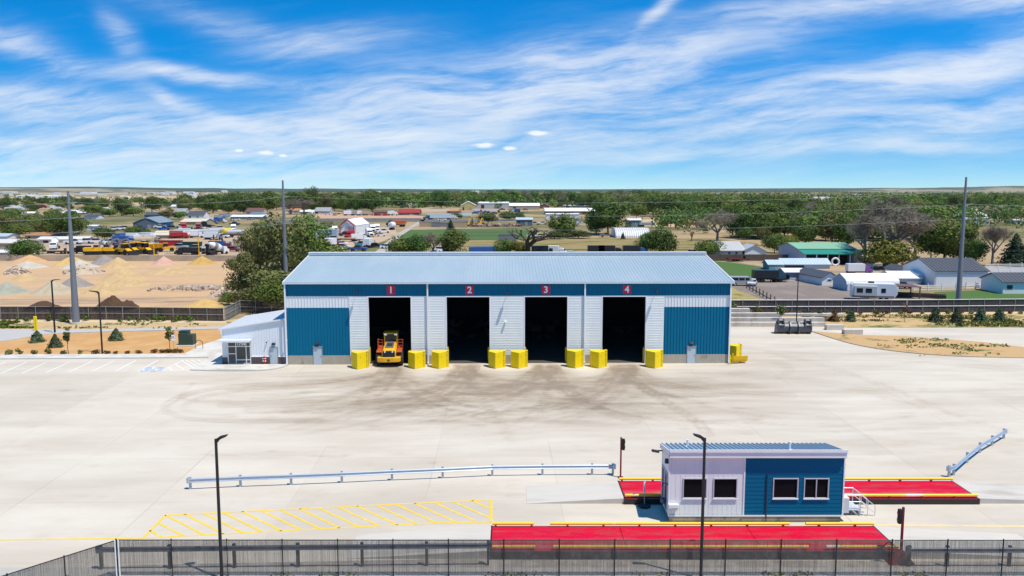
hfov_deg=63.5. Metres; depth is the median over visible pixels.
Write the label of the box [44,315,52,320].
shrub
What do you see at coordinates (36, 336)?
evergreen tree
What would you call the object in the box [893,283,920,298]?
open shelter
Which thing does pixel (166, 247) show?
wheel loader
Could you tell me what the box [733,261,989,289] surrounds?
dirt lot
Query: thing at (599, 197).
tree
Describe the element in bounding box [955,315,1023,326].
weeds
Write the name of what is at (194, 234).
box truck
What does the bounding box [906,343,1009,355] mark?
weeds
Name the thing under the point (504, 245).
tree
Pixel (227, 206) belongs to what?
tree
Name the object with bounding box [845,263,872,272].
box truck
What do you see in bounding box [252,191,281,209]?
tree
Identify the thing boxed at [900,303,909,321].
sapling
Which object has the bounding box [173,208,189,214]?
shop
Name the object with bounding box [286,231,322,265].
tree
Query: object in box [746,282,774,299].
board fence
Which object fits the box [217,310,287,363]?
office annex
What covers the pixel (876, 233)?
tree
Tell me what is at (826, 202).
tree
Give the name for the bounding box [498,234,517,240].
skip container
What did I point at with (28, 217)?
tree
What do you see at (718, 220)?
bare tree
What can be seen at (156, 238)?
box truck
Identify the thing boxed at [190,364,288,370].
entrance kerb
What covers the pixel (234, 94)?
sky
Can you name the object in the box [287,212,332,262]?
tree
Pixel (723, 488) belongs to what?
window
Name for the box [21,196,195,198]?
tan field
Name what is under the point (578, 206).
shed
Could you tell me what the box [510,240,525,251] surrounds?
tree
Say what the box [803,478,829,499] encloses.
window
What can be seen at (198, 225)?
semi tractor
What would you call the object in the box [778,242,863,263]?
barn
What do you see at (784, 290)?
gravel lot
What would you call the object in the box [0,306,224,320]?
screened fence
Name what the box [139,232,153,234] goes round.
box truck
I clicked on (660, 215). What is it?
power line
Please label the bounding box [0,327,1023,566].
concrete yard
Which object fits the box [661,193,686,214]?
tree
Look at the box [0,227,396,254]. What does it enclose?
equipment yard
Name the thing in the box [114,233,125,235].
box truck
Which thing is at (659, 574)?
weeds
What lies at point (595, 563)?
front verge
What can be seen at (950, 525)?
yellow edge line
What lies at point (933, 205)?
tree
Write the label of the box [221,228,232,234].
tank trailer
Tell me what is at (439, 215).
box trailer
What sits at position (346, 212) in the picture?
box truck
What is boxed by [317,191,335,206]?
tree
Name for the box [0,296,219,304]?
rutted track
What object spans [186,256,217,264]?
sand pile
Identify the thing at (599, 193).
tree
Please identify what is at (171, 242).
skip container
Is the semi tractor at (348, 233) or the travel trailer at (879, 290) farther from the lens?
the semi tractor at (348, 233)
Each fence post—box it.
[114,540,116,575]
[117,540,120,575]
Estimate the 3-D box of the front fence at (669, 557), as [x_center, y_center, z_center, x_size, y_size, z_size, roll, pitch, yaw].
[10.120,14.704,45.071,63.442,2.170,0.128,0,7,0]
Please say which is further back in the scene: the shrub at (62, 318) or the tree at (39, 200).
the tree at (39, 200)
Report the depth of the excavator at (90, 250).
268.60 m
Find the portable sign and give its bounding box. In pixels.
[638,481,650,508]
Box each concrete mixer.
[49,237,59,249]
[206,242,228,254]
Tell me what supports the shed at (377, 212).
on the sandy lot at (362, 216)
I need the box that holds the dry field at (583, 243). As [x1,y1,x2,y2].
[461,238,759,253]
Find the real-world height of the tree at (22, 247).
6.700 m
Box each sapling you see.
[62,327,70,353]
[164,326,174,347]
[754,306,761,311]
[776,305,785,314]
[875,309,885,319]
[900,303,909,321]
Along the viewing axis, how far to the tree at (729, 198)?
620.77 m
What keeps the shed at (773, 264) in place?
on the lawn at (732, 269)
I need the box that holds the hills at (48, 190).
[0,188,168,192]
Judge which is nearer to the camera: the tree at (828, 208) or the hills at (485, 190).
the tree at (828, 208)
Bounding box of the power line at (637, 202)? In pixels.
[289,191,960,202]
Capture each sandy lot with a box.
[315,214,424,218]
[643,219,709,226]
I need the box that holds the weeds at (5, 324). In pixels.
[0,319,66,328]
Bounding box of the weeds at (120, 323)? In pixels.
[46,320,198,328]
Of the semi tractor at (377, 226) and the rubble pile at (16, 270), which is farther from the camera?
the semi tractor at (377, 226)
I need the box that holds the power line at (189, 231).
[97,223,285,232]
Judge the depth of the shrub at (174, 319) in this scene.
131.84 m
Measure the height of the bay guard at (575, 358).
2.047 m
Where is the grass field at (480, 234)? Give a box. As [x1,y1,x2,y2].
[399,228,533,239]
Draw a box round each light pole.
[51,279,58,332]
[89,290,104,353]
[214,434,227,575]
[245,276,253,314]
[693,433,705,575]
[793,276,798,321]
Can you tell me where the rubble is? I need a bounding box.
[147,284,221,290]
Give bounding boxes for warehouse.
[282,252,734,364]
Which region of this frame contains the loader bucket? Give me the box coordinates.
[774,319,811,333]
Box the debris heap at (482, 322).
[369,318,638,342]
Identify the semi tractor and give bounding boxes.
[181,222,186,227]
[196,222,200,228]
[201,221,211,227]
[344,230,354,237]
[364,228,373,236]
[375,224,379,230]
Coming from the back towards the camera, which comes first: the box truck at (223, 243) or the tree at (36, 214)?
the tree at (36, 214)
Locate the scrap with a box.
[470,223,521,226]
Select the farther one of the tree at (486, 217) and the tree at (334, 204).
the tree at (334, 204)
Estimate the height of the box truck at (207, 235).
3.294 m
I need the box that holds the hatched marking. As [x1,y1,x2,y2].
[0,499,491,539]
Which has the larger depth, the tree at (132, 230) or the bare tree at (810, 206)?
the bare tree at (810, 206)
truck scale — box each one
[490,522,896,559]
[618,477,979,504]
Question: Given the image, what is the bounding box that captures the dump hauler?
[149,243,163,251]
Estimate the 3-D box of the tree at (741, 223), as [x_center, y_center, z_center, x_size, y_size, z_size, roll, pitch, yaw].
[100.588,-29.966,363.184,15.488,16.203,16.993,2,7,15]
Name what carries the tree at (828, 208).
on the ground at (538, 215)
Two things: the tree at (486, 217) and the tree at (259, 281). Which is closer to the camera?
the tree at (259, 281)
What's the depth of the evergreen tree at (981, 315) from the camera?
132.16 m
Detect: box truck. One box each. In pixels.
[74,245,90,253]
[112,236,133,241]
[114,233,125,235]
[125,233,138,235]
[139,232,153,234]
[140,235,161,239]
[169,231,188,238]
[178,228,190,230]
[185,230,202,237]
[203,232,223,239]
[208,241,231,250]
[326,238,338,244]
[343,211,353,214]
[351,234,367,240]
[362,211,373,214]
[363,238,375,246]
[387,211,397,215]
[531,245,552,251]
[542,245,566,251]
[587,245,602,251]
[598,245,622,251]
[622,245,647,251]
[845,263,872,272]
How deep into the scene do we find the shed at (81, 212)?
715.10 m
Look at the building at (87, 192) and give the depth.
4370.24 m
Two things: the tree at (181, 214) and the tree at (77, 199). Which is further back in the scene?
the tree at (77, 199)
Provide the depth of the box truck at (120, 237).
319.02 m
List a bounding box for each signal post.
[617,437,624,478]
[873,507,912,564]
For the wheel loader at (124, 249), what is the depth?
267.57 m
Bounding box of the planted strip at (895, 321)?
[781,314,1023,327]
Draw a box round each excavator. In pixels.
[83,238,110,254]
[93,238,120,254]
[103,238,131,254]
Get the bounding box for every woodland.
[0,192,228,205]
[176,190,862,192]
[230,190,1023,207]
[285,191,1019,206]
[650,199,1023,229]
[651,201,1023,232]
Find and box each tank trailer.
[134,236,152,242]
[198,228,219,233]
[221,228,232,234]
[227,229,243,237]
[388,221,395,229]
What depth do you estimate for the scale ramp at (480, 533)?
49.67 m
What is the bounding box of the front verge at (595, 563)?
[106,559,1022,566]
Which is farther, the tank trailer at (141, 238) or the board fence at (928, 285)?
the tank trailer at (141, 238)
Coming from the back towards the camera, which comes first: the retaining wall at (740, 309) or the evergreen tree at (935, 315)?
the retaining wall at (740, 309)
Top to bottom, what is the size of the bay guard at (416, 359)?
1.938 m
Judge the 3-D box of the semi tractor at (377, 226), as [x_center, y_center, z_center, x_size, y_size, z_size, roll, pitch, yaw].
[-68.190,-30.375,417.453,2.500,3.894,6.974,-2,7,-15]
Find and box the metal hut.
[611,227,649,237]
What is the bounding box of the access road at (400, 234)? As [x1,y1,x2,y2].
[376,219,424,251]
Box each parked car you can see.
[228,246,240,251]
[368,243,382,247]
[747,279,756,285]
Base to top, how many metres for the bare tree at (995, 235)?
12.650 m
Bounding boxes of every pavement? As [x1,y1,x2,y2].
[0,339,286,369]
[0,567,1023,575]
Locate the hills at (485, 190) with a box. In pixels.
[0,187,898,191]
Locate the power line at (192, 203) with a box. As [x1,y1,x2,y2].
[74,196,286,203]
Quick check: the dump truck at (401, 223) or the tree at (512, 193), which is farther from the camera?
the tree at (512, 193)
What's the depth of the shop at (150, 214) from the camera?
618.63 m
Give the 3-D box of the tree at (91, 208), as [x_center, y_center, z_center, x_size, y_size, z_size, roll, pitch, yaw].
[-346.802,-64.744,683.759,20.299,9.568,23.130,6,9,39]
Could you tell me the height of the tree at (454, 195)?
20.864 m
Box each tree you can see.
[0,198,11,209]
[0,210,16,215]
[0,214,23,228]
[0,223,36,234]
[4,238,45,256]
[10,200,19,204]
[10,208,26,215]
[15,214,41,223]
[20,201,31,208]
[22,220,44,225]
[24,202,40,209]
[25,213,43,217]
[28,330,44,343]
[31,223,44,231]
[33,197,48,203]
[38,214,62,232]
[46,333,64,348]
[47,211,91,235]
[48,208,63,213]
[54,199,65,207]
[73,198,80,204]
[76,204,102,213]
[79,197,93,205]
[91,226,115,238]
[96,198,110,206]
[99,207,119,216]
[107,328,125,341]
[111,198,131,215]
[120,207,146,215]
[123,224,143,232]
[137,228,150,231]
[140,196,163,211]
[157,207,175,217]
[162,200,172,206]
[170,211,187,217]
[174,194,196,209]
[174,197,194,209]
[195,195,206,210]
[196,193,226,212]
[217,291,237,304]
[219,199,235,211]
[221,286,268,305]
[222,250,261,290]
[223,193,235,201]
[231,193,248,209]
[231,227,274,270]
[234,193,248,203]
[234,197,254,211]
[237,268,290,289]
[246,195,258,207]
[246,275,286,310]
[248,211,316,275]
[248,219,278,266]
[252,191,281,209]
[274,194,287,209]
[275,200,303,214]
[279,238,351,264]
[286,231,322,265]
[287,191,301,203]
[287,198,315,213]
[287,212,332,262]
[291,192,313,209]
[304,185,318,209]
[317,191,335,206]
[319,221,338,228]
[325,196,340,210]
[332,192,345,197]
[335,195,351,210]
[345,193,360,200]
[347,195,363,209]
[359,192,383,211]
[364,189,379,193]
[385,234,414,251]
[389,189,410,206]
[404,233,430,251]
[413,193,431,207]
[422,192,433,203]
[422,232,441,250]
[431,190,451,208]
[435,229,470,251]
[446,219,454,229]
[449,190,464,204]
[450,212,462,216]
[462,189,477,195]
[468,195,478,204]
[475,212,497,221]
[486,190,507,201]
[492,238,515,251]
[498,211,514,219]
[500,195,513,202]
[507,227,555,251]
[508,190,526,202]
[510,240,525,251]
[514,212,524,218]
[521,190,530,199]
[527,190,538,198]
[540,190,556,202]
[544,212,579,233]
[545,231,564,238]
[549,191,566,203]
[552,193,565,207]
[565,229,593,237]
[567,192,581,202]
[576,194,587,205]
[581,210,606,233]
[584,193,599,206]
[585,192,604,196]
[585,199,632,232]
[591,195,616,210]
[592,197,613,206]
[616,192,639,205]
[626,199,648,217]
[633,232,654,250]
[642,192,675,213]
[642,193,658,214]
[643,227,678,251]
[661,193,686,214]
[678,195,689,210]
[681,197,697,209]
[683,194,697,199]
[691,239,727,254]
[693,194,721,207]
[694,206,742,240]
[696,194,721,214]
[714,196,746,208]
[718,199,744,212]
[724,201,753,237]
[729,204,763,233]
[736,226,757,239]
[737,193,750,198]
[743,203,790,237]
[744,205,759,211]
[745,193,773,205]
[746,211,784,238]
[755,226,770,244]
[760,232,786,252]
[771,196,784,206]
[772,202,789,212]
[773,194,787,204]
[777,213,793,234]
[783,209,806,217]
[784,234,799,242]
[785,196,805,209]
[785,207,824,238]
[789,213,811,224]
[791,223,819,241]
[794,198,830,210]
[802,201,831,212]
[809,211,835,240]
[810,204,836,216]
[814,208,847,241]
[818,200,831,205]
[828,309,839,321]
[831,202,853,212]
[831,212,860,244]
[841,206,861,214]
[844,203,890,237]
[844,212,877,260]
[845,310,855,321]
[851,202,863,208]
[853,239,922,265]
[856,195,944,266]
[856,209,899,240]
[877,197,890,207]
[887,196,904,206]
[888,211,934,258]
[904,199,933,206]
[907,205,953,216]
[908,215,978,257]
[911,203,951,223]
[913,230,948,257]
[927,307,942,322]
[931,195,948,204]
[935,209,955,227]
[944,225,982,259]
[946,195,963,208]
[949,307,963,322]
[959,196,974,206]
[965,238,991,261]
[973,307,989,321]
[974,195,987,206]
[975,222,1013,263]
[985,192,1009,204]
[993,307,1005,321]
[994,233,1023,265]
[1004,195,1022,206]
[1006,198,1023,207]
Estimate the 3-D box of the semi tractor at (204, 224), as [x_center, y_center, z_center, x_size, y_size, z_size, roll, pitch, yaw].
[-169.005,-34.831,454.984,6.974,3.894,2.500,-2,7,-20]
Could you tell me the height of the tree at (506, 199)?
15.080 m
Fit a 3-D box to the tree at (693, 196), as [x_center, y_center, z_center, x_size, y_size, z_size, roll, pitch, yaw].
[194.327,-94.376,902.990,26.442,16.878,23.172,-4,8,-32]
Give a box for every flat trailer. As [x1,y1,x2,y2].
[37,248,66,253]
[53,249,76,253]
[727,255,749,261]
[767,274,794,281]
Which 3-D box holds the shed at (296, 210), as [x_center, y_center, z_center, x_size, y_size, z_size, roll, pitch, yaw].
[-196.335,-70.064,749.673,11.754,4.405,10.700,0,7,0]
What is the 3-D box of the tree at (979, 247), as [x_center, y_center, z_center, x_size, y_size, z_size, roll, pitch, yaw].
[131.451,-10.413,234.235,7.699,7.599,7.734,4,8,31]
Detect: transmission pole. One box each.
[67,191,81,324]
[282,180,290,278]
[955,177,972,303]
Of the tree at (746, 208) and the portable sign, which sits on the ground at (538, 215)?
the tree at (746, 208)
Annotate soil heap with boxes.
[26,301,58,309]
[97,295,138,310]
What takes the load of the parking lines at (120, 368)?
on the concrete yard at (105, 451)
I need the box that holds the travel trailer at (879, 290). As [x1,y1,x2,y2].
[850,281,897,299]
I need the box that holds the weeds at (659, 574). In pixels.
[68,571,925,575]
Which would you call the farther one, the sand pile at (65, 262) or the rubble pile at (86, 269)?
the sand pile at (65, 262)
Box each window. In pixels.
[661,464,664,496]
[682,478,706,499]
[713,478,737,499]
[772,478,798,499]
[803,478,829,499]
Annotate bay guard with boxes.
[351,350,368,368]
[408,350,425,368]
[432,350,448,368]
[489,350,505,368]
[511,350,527,368]
[566,349,583,367]
[590,349,606,367]
[645,349,662,368]
[730,343,741,357]
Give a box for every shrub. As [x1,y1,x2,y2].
[4,349,12,354]
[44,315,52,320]
[58,315,67,321]
[91,349,100,353]
[151,315,161,320]
[171,316,177,321]
[185,316,194,320]
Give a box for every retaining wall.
[731,308,749,311]
[731,312,780,316]
[731,317,824,321]
[731,322,825,326]
[781,313,843,315]
[824,324,843,329]
[842,329,862,334]
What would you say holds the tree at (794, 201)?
on the ground at (538, 215)
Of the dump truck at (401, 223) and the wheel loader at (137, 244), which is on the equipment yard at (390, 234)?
the wheel loader at (137, 244)
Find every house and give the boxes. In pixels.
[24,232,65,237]
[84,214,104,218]
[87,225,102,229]
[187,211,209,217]
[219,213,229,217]
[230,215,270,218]
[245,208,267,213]
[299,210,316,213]
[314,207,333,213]
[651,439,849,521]
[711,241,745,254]
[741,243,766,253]
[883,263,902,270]
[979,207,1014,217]
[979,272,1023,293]
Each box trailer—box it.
[316,229,338,238]
[337,238,356,239]
[427,214,450,218]
[458,213,471,217]
[469,246,506,251]
[639,222,654,226]
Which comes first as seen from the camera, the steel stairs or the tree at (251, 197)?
the steel stairs
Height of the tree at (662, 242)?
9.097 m
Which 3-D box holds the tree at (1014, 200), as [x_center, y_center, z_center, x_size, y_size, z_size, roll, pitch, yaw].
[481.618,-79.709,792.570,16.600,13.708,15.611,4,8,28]
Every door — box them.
[270,348,277,363]
[314,348,321,363]
[664,469,667,507]
[687,347,695,362]
[769,267,781,269]
[936,274,956,284]
[962,274,983,285]
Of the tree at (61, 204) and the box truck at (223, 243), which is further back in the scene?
the tree at (61, 204)
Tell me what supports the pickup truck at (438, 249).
on the ground at (538, 215)
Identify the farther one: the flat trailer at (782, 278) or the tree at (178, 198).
the tree at (178, 198)
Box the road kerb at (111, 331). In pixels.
[0,328,219,341]
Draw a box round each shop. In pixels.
[133,216,173,227]
[144,212,166,217]
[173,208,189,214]
[180,218,213,224]
[460,201,476,209]
[477,202,508,208]
[509,203,539,209]
[540,204,548,208]
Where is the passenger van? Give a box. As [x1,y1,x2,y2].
[730,276,757,285]
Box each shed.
[0,233,19,238]
[0,239,39,248]
[0,250,33,254]
[36,236,95,242]
[63,210,91,213]
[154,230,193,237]
[288,208,301,212]
[374,210,387,215]
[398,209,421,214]
[516,217,532,225]
[544,208,592,213]
[545,213,578,219]
[563,205,590,207]
[625,218,640,226]
[762,259,783,269]
[777,258,831,268]
[777,268,801,279]
[797,267,834,285]
[832,273,899,290]
[854,261,874,268]
[880,271,923,283]
[909,270,923,283]
[961,217,989,224]
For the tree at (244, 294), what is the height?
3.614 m
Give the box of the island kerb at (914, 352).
[812,331,1023,357]
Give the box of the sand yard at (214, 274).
[0,261,235,319]
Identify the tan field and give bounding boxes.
[15,192,223,194]
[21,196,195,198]
[415,207,449,211]
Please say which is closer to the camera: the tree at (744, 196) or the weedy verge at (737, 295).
the weedy verge at (737, 295)
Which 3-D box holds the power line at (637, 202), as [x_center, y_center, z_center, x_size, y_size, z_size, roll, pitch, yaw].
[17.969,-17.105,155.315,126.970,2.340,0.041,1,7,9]
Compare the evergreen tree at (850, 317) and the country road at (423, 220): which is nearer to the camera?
the evergreen tree at (850, 317)
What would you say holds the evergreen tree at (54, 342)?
on the planting bed
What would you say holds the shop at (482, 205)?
on the ground at (538, 215)
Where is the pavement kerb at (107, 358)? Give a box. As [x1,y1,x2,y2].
[0,357,207,358]
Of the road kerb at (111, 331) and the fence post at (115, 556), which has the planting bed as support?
the road kerb at (111, 331)
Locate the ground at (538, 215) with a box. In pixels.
[0,192,1023,319]
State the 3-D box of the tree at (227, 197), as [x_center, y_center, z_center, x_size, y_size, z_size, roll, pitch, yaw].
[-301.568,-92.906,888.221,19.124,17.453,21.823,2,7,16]
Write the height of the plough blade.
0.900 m
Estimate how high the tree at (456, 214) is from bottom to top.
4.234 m
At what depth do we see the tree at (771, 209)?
358.56 m
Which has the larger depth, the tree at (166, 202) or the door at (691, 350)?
the tree at (166, 202)
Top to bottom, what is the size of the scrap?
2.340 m
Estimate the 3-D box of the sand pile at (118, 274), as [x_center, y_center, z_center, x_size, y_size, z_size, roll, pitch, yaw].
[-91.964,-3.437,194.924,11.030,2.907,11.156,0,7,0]
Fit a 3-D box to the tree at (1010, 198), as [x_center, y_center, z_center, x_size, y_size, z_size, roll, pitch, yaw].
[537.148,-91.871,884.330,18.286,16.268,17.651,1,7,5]
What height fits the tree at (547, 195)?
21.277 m
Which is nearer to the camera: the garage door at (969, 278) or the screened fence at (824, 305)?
the screened fence at (824, 305)
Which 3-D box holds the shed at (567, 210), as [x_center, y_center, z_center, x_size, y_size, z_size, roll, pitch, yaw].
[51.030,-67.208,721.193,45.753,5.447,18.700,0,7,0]
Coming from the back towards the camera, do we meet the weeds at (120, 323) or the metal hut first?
the metal hut
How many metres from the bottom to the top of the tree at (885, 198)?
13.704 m
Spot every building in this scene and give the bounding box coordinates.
[0,191,17,193]
[16,195,40,197]
[38,195,71,197]
[80,192,96,193]
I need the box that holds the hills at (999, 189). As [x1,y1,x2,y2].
[840,186,1023,192]
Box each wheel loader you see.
[114,243,138,254]
[130,242,142,253]
[135,242,147,253]
[136,242,158,253]
[156,243,175,251]
[376,330,407,365]
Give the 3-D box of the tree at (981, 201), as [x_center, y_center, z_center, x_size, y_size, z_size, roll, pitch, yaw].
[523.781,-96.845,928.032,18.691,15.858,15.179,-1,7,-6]
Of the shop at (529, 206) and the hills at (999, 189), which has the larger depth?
the hills at (999, 189)
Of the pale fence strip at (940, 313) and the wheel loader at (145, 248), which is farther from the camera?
the wheel loader at (145, 248)
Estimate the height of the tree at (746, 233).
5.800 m
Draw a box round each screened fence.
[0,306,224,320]
[224,301,240,320]
[239,300,283,312]
[731,299,1023,312]
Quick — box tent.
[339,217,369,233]
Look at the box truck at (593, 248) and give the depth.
263.98 m
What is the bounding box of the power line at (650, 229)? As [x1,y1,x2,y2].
[297,219,953,229]
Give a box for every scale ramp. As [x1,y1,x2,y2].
[346,527,490,558]
[526,481,623,503]
[876,527,1023,558]
[954,481,1023,503]
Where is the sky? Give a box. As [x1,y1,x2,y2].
[0,0,1023,188]
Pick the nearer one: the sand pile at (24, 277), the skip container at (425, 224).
the sand pile at (24, 277)
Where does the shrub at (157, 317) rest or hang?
on the pale fence strip at (114, 321)
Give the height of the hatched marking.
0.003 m
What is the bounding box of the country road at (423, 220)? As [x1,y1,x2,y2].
[270,219,515,221]
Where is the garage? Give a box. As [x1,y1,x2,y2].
[901,257,990,285]
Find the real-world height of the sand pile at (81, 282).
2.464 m
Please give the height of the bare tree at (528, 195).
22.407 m
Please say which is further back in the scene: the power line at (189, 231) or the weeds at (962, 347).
the power line at (189, 231)
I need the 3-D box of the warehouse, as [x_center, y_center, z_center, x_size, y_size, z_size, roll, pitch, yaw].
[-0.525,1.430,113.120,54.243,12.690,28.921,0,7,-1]
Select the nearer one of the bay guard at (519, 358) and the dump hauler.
the bay guard at (519, 358)
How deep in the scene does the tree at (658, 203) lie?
648.39 m
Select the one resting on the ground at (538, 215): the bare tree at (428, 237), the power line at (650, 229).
the bare tree at (428, 237)
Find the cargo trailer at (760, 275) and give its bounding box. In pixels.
[751,270,778,282]
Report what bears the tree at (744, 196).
on the ground at (538, 215)
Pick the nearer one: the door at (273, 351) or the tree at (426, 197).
the door at (273, 351)
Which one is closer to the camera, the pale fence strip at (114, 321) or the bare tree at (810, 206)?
the pale fence strip at (114, 321)
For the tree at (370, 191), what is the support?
on the ground at (538, 215)
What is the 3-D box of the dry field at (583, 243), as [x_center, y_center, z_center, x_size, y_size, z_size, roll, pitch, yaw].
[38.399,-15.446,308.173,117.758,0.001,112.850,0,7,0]
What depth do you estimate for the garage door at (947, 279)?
180.86 m
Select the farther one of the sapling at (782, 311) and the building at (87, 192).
the building at (87, 192)
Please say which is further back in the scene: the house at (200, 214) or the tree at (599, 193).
the tree at (599, 193)
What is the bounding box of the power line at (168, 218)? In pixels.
[78,210,282,218]
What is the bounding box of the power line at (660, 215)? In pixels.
[304,204,962,215]
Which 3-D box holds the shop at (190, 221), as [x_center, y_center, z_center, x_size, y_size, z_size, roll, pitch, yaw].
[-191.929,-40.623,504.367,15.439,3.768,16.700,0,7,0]
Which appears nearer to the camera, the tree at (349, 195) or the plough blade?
the plough blade
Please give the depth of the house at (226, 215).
619.45 m
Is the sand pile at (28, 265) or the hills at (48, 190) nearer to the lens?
the sand pile at (28, 265)
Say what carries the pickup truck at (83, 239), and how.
on the equipment yard at (390, 234)
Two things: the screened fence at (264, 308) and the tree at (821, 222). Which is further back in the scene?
the tree at (821, 222)
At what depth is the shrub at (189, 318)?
131.93 m
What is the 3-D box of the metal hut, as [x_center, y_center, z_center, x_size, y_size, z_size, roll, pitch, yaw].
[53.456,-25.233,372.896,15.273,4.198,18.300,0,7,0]
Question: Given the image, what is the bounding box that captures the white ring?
[831,257,839,265]
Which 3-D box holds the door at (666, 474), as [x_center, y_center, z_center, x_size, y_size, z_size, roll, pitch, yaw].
[9.930,12.892,53.140,0.120,2.270,0.820,0,7,0]
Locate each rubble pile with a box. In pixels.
[3,265,31,274]
[61,264,105,274]
[208,284,239,296]
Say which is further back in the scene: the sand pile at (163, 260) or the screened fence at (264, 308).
the sand pile at (163, 260)
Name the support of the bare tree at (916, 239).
on the ground at (538, 215)
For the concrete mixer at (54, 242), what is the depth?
292.54 m
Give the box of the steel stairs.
[843,487,875,515]
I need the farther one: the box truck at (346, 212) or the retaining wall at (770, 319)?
the box truck at (346, 212)
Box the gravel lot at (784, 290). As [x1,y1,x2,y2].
[732,280,938,310]
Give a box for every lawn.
[714,261,767,279]
[935,290,1023,304]
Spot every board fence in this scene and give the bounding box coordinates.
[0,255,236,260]
[312,218,420,220]
[565,249,698,251]
[707,254,787,260]
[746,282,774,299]
[913,283,956,290]
[965,282,980,289]
[985,263,1023,267]
[987,268,1023,272]
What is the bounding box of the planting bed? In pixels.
[0,329,221,353]
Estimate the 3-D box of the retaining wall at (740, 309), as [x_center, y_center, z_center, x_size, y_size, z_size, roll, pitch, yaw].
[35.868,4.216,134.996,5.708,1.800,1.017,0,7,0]
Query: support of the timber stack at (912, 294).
on the gravel lot at (784, 290)
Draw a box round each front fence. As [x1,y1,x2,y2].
[3,539,118,575]
[115,538,1023,575]
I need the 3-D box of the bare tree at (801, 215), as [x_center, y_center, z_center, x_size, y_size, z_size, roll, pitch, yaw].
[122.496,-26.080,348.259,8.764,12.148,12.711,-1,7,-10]
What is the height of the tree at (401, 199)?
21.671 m
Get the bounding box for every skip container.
[159,240,182,246]
[178,242,201,246]
[419,222,431,226]
[431,222,448,226]
[452,222,467,226]
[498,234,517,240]
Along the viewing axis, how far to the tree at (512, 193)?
1016.07 m
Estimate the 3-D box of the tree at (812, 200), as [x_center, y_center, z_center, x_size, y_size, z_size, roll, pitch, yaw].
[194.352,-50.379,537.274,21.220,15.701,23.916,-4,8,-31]
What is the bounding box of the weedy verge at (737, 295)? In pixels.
[732,287,776,305]
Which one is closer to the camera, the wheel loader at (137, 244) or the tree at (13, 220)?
the wheel loader at (137, 244)
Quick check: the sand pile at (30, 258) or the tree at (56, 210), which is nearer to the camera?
the sand pile at (30, 258)
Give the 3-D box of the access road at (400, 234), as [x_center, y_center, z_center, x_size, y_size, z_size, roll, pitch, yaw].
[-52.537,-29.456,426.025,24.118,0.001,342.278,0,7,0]
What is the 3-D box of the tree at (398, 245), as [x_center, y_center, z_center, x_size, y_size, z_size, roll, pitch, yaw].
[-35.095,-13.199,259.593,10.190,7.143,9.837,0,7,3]
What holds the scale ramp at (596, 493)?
on the concrete yard at (105, 451)
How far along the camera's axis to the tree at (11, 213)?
557.11 m
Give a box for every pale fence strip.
[0,320,225,322]
[802,311,1023,313]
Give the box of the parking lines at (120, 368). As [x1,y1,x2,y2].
[1,360,201,372]
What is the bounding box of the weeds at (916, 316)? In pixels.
[824,314,1023,326]
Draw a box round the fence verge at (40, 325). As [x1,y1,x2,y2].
[0,319,237,328]
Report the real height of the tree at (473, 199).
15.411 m
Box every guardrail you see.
[95,541,489,568]
[186,463,615,488]
[905,545,1023,566]
[946,428,1007,476]
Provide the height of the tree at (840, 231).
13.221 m
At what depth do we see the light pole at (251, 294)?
139.60 m
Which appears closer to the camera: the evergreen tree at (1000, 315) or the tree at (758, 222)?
the evergreen tree at (1000, 315)
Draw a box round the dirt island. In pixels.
[815,331,1023,356]
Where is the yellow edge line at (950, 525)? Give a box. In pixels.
[871,524,1023,526]
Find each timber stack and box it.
[897,292,932,297]
[908,292,946,297]
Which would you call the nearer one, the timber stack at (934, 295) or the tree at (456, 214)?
the timber stack at (934, 295)
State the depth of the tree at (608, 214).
384.67 m
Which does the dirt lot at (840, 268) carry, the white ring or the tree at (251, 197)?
the white ring
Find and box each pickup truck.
[63,238,82,243]
[78,238,93,242]
[85,238,100,243]
[101,238,111,244]
[157,226,170,229]
[173,243,188,248]
[348,245,367,250]
[377,228,389,232]
[434,246,441,251]
[600,232,612,236]
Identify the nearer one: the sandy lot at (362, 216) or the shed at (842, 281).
the shed at (842, 281)
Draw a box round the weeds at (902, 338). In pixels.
[877,337,948,345]
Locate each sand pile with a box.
[0,281,31,294]
[7,261,48,268]
[9,273,39,280]
[10,255,45,262]
[29,281,79,294]
[51,257,89,265]
[59,260,99,268]
[61,276,94,287]
[79,281,128,294]
[91,255,112,265]
[96,267,147,281]
[98,257,137,268]
[111,276,149,286]
[141,267,202,274]
[151,256,177,265]
[183,299,225,307]
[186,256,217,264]
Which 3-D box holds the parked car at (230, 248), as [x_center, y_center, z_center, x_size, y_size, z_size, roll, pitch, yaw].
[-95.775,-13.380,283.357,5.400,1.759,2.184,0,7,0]
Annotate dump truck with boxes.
[175,247,201,254]
[386,220,406,226]
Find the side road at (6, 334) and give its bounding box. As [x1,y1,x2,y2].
[0,326,223,340]
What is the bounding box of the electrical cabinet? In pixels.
[175,330,199,345]
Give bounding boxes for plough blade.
[731,356,747,361]
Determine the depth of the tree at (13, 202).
959.64 m
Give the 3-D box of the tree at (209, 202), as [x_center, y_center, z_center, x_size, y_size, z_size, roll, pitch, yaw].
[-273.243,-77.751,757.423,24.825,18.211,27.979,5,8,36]

